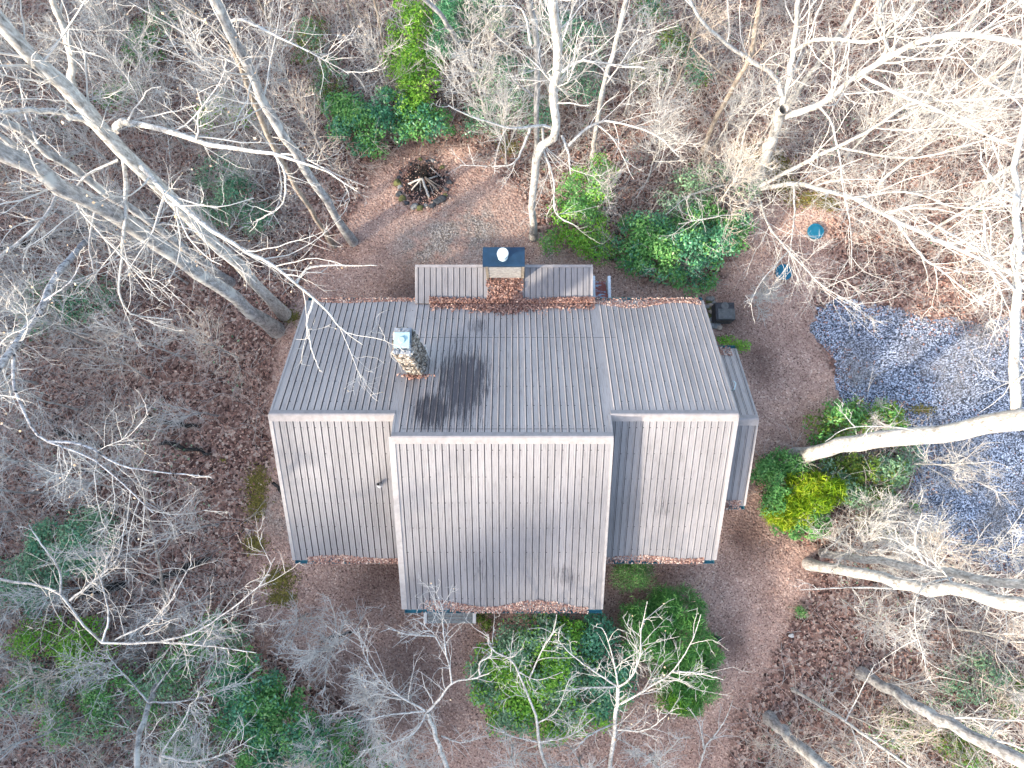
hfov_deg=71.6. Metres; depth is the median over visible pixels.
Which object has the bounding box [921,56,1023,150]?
bare tree
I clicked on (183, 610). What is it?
bare tree
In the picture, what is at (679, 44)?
shrub
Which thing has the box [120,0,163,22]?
bare tree
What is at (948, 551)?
bare tree
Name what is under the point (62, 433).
fallen log
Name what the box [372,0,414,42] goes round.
bare tree
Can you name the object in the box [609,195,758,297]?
shrub
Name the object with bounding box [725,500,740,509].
gutter leaves
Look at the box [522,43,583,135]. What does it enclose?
bare tree
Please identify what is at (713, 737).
bare tree
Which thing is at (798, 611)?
shrub
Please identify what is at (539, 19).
bare tree
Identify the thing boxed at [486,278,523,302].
leaf drift
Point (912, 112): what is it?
bare tree
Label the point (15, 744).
bare tree
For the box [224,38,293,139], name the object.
bare tree
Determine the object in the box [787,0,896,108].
bare tree
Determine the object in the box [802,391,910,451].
shrub
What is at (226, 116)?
bare tree
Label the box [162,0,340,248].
bare tree
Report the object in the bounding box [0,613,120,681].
shrub
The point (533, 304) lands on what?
leaf drift
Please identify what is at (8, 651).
bare tree
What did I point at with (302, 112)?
bare tree
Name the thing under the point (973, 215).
bare tree
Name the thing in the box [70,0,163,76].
bare tree
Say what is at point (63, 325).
bare tree
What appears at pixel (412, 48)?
shrub
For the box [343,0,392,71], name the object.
bare tree
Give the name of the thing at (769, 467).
shrub
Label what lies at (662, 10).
bare tree
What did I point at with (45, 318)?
bare tree
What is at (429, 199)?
pit leaves
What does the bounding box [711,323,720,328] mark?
fieldstone
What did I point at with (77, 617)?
bare tree
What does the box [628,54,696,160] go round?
bare tree
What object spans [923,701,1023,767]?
bare tree
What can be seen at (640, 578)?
shrub
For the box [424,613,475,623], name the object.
deck landing
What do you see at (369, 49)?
bare tree
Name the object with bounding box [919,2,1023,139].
bare tree
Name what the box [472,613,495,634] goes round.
shrub
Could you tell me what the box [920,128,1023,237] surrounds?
bare tree
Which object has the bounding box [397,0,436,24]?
bare tree
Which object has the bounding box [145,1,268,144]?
bare tree
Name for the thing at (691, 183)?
shrub
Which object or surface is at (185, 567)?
fallen log
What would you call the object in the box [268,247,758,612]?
house
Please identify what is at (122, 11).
bare tree
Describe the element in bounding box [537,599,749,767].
bare tree
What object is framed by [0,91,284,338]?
bare tree
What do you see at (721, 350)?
gutter leaves
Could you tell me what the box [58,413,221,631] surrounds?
bare tree
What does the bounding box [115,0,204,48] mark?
bare tree
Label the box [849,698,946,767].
bare tree
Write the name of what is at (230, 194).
shrub
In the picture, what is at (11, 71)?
bare tree
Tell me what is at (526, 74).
shrub
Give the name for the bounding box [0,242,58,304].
bare tree
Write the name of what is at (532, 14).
bare tree
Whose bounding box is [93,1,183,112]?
shrub
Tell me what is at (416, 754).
bare tree
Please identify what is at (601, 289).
wooden steps
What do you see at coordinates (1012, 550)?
bare tree
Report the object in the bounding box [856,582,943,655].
bare tree
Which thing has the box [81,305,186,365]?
bare tree
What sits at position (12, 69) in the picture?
bare tree
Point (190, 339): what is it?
bare tree
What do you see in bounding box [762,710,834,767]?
bare tree
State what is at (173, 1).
bare tree
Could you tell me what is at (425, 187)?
firewood
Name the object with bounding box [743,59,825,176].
bare tree
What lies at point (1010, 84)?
bare tree
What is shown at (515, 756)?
bare tree
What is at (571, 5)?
bare tree
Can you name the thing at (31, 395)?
bare tree
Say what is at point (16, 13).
bare tree
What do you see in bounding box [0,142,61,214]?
bare tree
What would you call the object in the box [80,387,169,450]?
bare tree
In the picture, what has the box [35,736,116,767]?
bare tree
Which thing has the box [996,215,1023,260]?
bare tree
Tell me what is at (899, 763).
bare tree
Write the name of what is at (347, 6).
bare tree
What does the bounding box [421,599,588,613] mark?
gutter leaves
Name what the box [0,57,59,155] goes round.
bare tree
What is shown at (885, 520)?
bare tree
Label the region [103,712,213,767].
bare tree
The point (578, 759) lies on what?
bare tree
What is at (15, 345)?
bare tree
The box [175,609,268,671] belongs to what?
bare tree
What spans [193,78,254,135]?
shrub
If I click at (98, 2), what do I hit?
bare tree
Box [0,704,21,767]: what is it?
bare tree
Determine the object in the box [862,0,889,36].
bare tree
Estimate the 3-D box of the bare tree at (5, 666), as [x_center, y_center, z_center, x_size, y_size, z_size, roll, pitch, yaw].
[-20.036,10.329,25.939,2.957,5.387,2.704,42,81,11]
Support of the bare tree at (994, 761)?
on the ground at (778, 390)
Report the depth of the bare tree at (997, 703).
26.23 m
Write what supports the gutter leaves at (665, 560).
on the house
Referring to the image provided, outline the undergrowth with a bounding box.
[0,0,1023,767]
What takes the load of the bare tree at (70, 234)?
on the ground at (778, 390)
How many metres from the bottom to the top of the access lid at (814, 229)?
0.270 m
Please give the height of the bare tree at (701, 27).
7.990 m
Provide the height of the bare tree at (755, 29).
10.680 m
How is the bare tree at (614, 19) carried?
on the ground at (778, 390)
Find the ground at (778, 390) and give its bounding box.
[0,0,1023,767]
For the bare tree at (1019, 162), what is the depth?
30.49 m
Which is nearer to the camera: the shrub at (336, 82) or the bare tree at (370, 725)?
the bare tree at (370, 725)
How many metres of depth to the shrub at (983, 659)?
27.52 m
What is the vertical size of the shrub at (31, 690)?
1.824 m
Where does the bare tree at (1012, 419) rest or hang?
on the ground at (778, 390)
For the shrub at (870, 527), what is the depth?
28.92 m
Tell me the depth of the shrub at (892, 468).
28.55 m
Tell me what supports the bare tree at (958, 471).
on the ground at (778, 390)
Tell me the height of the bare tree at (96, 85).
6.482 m
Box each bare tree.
[0,0,34,29]
[0,0,80,112]
[0,0,409,395]
[0,39,28,87]
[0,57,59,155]
[0,59,24,83]
[0,67,235,286]
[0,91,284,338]
[0,97,33,154]
[0,130,44,211]
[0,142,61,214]
[0,221,229,595]
[0,229,48,275]
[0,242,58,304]
[0,254,97,349]
[0,345,38,409]
[0,361,77,456]
[0,424,69,498]
[0,445,39,502]
[0,485,25,545]
[0,510,308,686]
[0,544,104,633]
[0,563,42,631]
[0,614,38,656]
[0,633,19,688]
[0,650,97,736]
[0,683,87,766]
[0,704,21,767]
[1,274,87,359]
[2,134,146,254]
[4,84,122,173]
[5,7,118,101]
[16,226,119,314]
[19,433,127,516]
[24,201,115,261]
[33,0,170,82]
[35,408,170,508]
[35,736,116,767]
[42,501,147,592]
[51,605,146,732]
[54,1,188,148]
[56,318,153,384]
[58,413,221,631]
[66,278,148,349]
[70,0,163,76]
[75,215,191,284]
[76,46,189,162]
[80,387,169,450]
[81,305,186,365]
[84,590,263,767]
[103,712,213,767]
[108,0,387,246]
[112,0,128,20]
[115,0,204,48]
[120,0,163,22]
[125,715,218,767]
[128,556,219,648]
[131,394,218,443]
[140,683,268,767]
[143,485,221,560]
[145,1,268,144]
[146,310,204,372]
[146,697,223,767]
[151,302,267,397]
[159,0,198,52]
[161,176,263,252]
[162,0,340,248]
[171,25,243,109]
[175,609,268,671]
[185,69,288,165]
[206,128,273,198]
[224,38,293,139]
[229,0,300,44]
[231,0,301,111]
[252,722,335,767]
[260,62,371,185]
[262,590,332,658]
[267,593,385,700]
[268,690,341,767]
[295,0,378,38]
[306,662,432,767]
[308,0,322,18]
[317,572,506,767]
[338,6,428,106]
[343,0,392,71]
[359,733,450,767]
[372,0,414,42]
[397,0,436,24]
[419,0,533,128]
[420,0,495,84]
[429,0,691,243]
[438,0,518,58]
[441,0,522,96]
[446,0,494,53]
[458,60,546,163]
[465,610,594,767]
[475,728,563,767]
[480,0,526,83]
[490,0,573,153]
[497,0,592,93]
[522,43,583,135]
[533,0,584,41]
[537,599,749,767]
[538,734,621,767]
[572,0,691,158]
[576,0,641,63]
[582,153,632,218]
[590,1,688,115]
[603,728,694,767]
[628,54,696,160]
[628,95,708,197]
[631,0,694,35]
[644,0,748,94]
[659,0,1023,362]
[681,0,688,18]
[686,700,742,767]
[688,0,801,152]
[690,120,778,253]
[693,124,773,192]
[696,56,786,178]
[735,12,814,137]
[738,716,856,767]
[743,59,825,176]
[744,270,792,327]
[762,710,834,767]
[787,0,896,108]
[788,0,1023,463]
[790,657,913,767]
[791,522,1023,630]
[800,500,948,604]
[809,483,936,559]
[818,510,1023,691]
[830,586,931,655]
[831,744,913,767]
[836,68,930,168]
[846,393,905,433]
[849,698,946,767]
[850,482,952,559]
[855,657,1023,767]
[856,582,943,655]
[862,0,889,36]
[870,660,954,732]
[875,27,1023,185]
[875,75,946,151]
[876,497,975,578]
[882,522,994,581]
[885,156,962,230]
[890,438,1017,509]
[892,744,950,767]
[893,0,936,25]
[905,519,1023,654]
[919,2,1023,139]
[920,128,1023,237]
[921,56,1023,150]
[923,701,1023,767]
[939,0,1022,59]
[939,731,1014,767]
[942,162,1023,258]
[947,588,1023,691]
[959,508,1023,578]
[965,656,1023,718]
[969,229,1023,283]
[970,157,1023,193]
[970,674,1023,738]
[978,74,1021,109]
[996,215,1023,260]
[1007,715,1023,745]
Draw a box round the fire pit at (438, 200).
[393,157,451,210]
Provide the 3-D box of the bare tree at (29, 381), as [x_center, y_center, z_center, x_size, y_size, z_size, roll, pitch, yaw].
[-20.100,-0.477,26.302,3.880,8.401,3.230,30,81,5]
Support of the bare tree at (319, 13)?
on the ground at (778, 390)
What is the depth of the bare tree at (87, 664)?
25.66 m
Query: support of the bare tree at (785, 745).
on the ground at (778, 390)
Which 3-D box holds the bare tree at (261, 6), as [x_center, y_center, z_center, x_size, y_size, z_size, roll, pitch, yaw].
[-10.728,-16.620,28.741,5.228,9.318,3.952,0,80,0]
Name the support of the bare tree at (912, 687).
on the ground at (778, 390)
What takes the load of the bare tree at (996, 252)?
on the ground at (778, 390)
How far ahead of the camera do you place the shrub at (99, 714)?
26.89 m
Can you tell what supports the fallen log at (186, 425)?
on the ground at (778, 390)
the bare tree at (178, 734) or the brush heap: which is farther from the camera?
the brush heap
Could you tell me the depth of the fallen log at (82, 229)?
31.47 m
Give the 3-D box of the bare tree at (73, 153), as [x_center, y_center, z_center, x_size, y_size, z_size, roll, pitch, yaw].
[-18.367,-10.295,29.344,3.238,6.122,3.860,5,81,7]
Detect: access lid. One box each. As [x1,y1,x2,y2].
[775,264,791,279]
[807,223,823,238]
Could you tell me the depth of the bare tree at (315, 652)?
26.11 m
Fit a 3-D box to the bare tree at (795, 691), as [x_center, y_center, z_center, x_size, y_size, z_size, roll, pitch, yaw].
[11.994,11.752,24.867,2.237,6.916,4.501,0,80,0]
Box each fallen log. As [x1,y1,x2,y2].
[0,223,95,250]
[54,429,105,448]
[74,581,125,598]
[144,414,198,427]
[149,557,211,584]
[157,440,211,455]
[272,482,280,494]
[321,631,351,642]
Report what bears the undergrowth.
on the ground at (778, 390)
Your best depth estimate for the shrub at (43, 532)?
27.49 m
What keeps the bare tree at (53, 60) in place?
on the ground at (778, 390)
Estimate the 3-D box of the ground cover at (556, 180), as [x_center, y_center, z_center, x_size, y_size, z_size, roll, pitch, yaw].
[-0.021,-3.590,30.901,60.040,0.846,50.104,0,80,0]
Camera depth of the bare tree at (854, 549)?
26.59 m
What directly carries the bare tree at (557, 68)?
on the ground at (778, 390)
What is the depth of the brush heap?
32.00 m
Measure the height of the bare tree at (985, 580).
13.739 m
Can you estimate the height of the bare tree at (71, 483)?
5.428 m
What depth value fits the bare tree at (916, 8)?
31.84 m
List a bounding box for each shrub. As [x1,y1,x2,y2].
[0,504,120,621]
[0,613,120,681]
[0,645,84,721]
[12,271,123,341]
[32,607,252,763]
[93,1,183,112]
[178,151,278,239]
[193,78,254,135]
[204,645,393,767]
[285,15,349,115]
[316,82,456,161]
[377,0,447,124]
[457,1,611,144]
[463,613,634,748]
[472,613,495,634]
[537,152,629,266]
[560,612,639,725]
[608,564,661,593]
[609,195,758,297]
[617,578,726,718]
[624,0,716,94]
[652,646,713,722]
[653,159,765,223]
[716,335,751,352]
[749,446,832,541]
[760,464,850,532]
[787,602,816,619]
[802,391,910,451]
[816,445,927,515]
[855,510,908,541]
[868,669,1023,767]
[907,501,922,514]
[923,644,1017,715]
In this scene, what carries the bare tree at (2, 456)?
on the ground at (778, 390)
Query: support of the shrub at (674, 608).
on the ground at (778, 390)
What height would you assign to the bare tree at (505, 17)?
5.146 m
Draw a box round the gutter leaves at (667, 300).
[594,297,700,308]
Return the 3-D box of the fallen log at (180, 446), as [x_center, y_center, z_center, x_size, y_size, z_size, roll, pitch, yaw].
[-13.739,2.689,29.825,2.434,0.395,0.302,12,80,2]
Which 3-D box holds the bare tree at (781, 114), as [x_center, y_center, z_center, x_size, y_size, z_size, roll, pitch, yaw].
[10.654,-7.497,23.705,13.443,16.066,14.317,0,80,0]
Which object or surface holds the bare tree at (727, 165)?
on the ground at (778, 390)
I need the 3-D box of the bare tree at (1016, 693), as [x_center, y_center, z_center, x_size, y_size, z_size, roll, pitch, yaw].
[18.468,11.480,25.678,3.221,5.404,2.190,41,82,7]
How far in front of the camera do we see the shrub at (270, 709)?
25.69 m
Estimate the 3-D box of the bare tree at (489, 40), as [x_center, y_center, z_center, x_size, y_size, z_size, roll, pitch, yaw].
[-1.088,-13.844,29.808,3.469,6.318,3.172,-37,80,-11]
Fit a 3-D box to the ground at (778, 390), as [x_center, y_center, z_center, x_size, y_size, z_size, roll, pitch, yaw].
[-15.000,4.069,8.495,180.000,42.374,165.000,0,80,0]
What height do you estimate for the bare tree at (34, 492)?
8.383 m
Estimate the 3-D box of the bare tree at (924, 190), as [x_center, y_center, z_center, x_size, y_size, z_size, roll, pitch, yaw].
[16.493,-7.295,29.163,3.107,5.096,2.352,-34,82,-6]
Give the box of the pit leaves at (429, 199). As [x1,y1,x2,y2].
[384,141,460,217]
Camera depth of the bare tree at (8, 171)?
28.99 m
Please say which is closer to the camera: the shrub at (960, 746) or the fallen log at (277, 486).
the shrub at (960, 746)
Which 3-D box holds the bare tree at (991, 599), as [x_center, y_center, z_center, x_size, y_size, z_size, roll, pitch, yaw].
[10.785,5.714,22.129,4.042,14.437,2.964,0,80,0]
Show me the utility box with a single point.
(723, 312)
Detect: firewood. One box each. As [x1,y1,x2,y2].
[421,178,429,196]
[425,177,438,190]
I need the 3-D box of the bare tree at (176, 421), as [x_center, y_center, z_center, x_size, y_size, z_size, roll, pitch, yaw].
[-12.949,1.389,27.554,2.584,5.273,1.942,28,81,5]
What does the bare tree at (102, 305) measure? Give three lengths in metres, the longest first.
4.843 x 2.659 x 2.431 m
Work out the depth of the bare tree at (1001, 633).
25.35 m
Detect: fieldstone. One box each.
[706,296,714,301]
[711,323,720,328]
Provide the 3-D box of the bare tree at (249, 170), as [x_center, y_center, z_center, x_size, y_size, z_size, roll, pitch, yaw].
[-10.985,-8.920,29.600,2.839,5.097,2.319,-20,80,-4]
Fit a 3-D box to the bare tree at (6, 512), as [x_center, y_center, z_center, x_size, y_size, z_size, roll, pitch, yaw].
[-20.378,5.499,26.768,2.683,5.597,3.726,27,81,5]
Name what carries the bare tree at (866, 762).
on the ground at (778, 390)
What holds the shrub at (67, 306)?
on the ground at (778, 390)
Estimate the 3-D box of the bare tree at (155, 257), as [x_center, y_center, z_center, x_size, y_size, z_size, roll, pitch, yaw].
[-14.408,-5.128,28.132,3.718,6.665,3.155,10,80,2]
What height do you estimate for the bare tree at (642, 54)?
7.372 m
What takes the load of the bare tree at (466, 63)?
on the ground at (778, 390)
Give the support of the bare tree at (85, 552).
on the ground at (778, 390)
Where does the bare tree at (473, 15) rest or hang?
on the ground at (778, 390)
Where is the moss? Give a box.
[218,135,937,610]
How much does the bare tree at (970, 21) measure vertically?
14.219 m
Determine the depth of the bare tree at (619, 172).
28.79 m
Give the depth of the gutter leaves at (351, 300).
27.86 m
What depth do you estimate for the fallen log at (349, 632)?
28.46 m
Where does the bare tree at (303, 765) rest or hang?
on the ground at (778, 390)
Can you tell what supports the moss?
on the ground at (778, 390)
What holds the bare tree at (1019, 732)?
on the ground at (778, 390)
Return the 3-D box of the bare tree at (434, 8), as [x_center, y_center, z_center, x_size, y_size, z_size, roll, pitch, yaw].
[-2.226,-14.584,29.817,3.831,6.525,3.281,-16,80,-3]
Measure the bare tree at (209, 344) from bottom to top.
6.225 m
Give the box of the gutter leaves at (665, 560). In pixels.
[606,554,703,563]
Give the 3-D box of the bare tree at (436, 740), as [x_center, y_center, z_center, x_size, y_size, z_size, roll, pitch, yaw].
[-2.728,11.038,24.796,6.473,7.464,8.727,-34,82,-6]
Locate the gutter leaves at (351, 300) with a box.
[316,297,414,302]
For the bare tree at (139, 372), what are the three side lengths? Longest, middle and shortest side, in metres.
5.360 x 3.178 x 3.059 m
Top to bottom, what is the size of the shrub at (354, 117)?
2.512 m
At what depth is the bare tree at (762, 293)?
29.73 m
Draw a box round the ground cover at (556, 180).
[0,0,1023,766]
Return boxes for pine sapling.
[419,0,512,62]
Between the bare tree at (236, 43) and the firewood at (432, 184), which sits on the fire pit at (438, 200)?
the firewood at (432, 184)
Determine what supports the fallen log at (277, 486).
on the ground at (778, 390)
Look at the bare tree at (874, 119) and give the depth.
29.31 m
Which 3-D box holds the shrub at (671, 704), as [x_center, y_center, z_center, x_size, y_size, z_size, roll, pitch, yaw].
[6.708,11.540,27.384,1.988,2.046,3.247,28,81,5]
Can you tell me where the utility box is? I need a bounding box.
[711,302,734,323]
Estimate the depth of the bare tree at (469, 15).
30.85 m
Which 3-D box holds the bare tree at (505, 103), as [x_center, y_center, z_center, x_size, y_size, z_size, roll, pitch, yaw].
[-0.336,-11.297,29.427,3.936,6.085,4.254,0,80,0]
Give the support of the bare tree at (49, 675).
on the ground at (778, 390)
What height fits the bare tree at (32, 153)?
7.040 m
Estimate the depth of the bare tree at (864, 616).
26.04 m
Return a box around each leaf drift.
[396,373,434,379]
[429,296,594,319]
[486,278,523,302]
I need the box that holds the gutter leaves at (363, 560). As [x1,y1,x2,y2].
[307,554,397,563]
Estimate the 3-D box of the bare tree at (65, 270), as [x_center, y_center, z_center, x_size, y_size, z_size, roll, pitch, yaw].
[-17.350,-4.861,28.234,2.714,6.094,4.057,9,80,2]
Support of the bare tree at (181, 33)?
on the ground at (778, 390)
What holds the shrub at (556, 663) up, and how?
on the ground at (778, 390)
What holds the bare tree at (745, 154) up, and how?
on the ground at (778, 390)
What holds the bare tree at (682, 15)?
on the ground at (778, 390)
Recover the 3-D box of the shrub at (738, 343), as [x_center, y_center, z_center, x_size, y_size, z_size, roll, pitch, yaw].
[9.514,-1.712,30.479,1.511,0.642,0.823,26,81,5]
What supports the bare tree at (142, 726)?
on the ground at (778, 390)
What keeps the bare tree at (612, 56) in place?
on the ground at (778, 390)
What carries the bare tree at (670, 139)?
on the ground at (778, 390)
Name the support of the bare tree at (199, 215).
on the ground at (778, 390)
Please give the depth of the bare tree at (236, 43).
19.27 m
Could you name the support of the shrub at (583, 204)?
on the ground at (778, 390)
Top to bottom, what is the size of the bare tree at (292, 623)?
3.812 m
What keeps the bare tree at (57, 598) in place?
on the ground at (778, 390)
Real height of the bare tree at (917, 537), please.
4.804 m
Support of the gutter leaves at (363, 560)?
on the house
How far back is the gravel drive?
30.43 m
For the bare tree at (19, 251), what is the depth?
29.95 m
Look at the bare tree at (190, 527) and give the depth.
26.27 m
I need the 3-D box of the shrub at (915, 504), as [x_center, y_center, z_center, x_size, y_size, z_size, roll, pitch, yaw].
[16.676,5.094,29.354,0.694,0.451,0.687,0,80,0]
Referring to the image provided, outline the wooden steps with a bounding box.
[593,276,610,297]
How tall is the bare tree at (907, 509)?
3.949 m
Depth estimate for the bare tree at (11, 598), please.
26.45 m
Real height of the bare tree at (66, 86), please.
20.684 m
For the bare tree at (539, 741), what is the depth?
23.69 m
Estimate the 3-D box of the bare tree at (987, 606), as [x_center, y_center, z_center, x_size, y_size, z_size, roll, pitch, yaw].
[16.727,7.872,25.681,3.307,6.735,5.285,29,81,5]
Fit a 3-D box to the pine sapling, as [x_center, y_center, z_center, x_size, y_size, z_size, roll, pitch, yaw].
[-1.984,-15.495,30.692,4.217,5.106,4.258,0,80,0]
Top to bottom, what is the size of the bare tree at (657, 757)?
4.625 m
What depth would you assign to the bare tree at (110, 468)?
25.35 m
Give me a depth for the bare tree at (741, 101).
28.91 m
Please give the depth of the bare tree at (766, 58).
27.67 m
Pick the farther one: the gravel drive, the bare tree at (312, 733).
the gravel drive
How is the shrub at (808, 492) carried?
on the ground at (778, 390)
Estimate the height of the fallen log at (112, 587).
0.566 m
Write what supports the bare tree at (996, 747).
on the ground at (778, 390)
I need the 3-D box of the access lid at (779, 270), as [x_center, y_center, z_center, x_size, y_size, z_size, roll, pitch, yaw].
[11.952,-4.901,31.328,0.735,0.270,0.735,0,80,0]
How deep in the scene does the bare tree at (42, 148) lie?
20.60 m
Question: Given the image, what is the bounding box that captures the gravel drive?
[808,296,1023,573]
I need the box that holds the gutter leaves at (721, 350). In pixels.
[718,346,731,355]
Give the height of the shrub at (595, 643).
2.176 m
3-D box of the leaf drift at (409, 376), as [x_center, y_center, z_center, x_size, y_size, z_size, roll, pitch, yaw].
[-3.356,-0.253,24.756,1.352,0.248,0.275,0,80,0]
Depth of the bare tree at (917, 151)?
26.19 m
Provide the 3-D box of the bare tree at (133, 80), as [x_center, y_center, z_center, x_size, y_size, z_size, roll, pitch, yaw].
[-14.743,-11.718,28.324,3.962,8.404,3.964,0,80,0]
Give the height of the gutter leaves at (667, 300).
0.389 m
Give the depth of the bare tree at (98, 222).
26.93 m
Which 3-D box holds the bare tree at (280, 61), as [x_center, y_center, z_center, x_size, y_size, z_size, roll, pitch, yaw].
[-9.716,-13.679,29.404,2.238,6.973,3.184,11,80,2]
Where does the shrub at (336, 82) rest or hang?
on the ground at (778, 390)
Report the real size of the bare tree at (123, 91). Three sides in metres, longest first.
6.788 x 3.727 x 3.407 m
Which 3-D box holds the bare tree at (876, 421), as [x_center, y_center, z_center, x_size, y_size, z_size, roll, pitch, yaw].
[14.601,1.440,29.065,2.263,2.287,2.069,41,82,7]
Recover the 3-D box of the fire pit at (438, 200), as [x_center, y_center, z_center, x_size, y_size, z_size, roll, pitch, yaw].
[-4.024,-9.040,32.031,2.680,0.328,2.604,0,80,0]
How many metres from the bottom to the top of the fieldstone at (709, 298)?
0.268 m
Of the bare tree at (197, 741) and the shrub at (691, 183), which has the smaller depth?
the bare tree at (197, 741)
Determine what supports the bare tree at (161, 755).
on the ground at (778, 390)
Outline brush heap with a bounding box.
[406,159,443,188]

